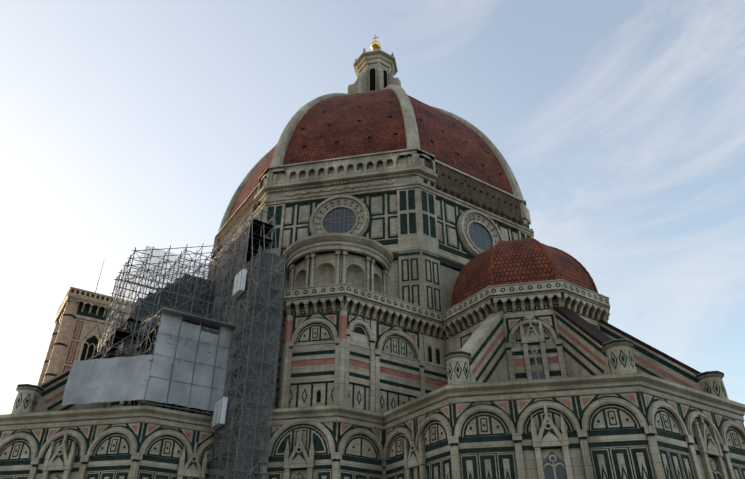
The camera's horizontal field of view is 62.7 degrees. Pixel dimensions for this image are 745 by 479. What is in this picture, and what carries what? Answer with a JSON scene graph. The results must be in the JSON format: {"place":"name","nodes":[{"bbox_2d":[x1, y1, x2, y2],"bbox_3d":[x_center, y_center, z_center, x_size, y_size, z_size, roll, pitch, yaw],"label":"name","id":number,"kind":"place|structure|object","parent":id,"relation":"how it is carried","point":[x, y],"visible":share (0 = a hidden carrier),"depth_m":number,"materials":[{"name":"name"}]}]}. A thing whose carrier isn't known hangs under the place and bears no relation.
{"place":"outdoors","nodes":[
{"label":"outdoors","id":0,"kind":"place"},
{"bbox_2d":[0,0,744,425],"label":"sky","id":1,"kind":"structure","parent":0,"point":[619,125],"materials":[{"name":"blue"}]},
{"label":"ground","id":2,"kind":"structure","parent":0,"visible":0},
{"bbox_2d":[37,259,134,384],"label":"campanile","id":3,"kind":"structure","parent":2,"relation":"on","point":[80,317],"depth_m":159.66,"materials":[{"name":"white stone"}]},
{"bbox_2d":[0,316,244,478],"bbox_3d":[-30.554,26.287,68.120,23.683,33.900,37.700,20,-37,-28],"label":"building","id":4,"kind":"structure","parent":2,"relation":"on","point":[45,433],"depth_m":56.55,"materials":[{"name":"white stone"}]},
{"bbox_2d":[95,204,287,478],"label":"scaffold","id":5,"kind":"object","parent":2,"relation":"on","point":[258,240],"visible":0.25,"depth_m":64.90,"materials":[{"name":"grey metal"}]},
{"bbox_2d":[62,208,285,478],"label":"tarps","id":6,"kind":"object","parent":5,"relation":"attached to","point":[114,379],"visible":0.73,"depth_m":58.99,"materials":[{"name":"grey fabric"}]},
{"bbox_2d":[207,45,744,478],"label":"cathedral","id":7,"kind":"structure","parent":2,"relation":"on","point":[482,338],"depth_m":63.99,"materials":[{"name":"white stone"}]},
{"bbox_2d":[289,35,385,294],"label":"niches","id":8,"kind":"object","parent":7,"relation":"on","point":[325,273],"visible":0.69,"depth_m":71.92,"materials":[{"name":"white stone"}]},
{"bbox_2d":[213,84,530,254],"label":"ribs","id":9,"kind":"object","parent":7,"relation":"attached to","point":[411,131],"visible":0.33,"depth_m":96.75,"materials":[{"name":"white stone"}]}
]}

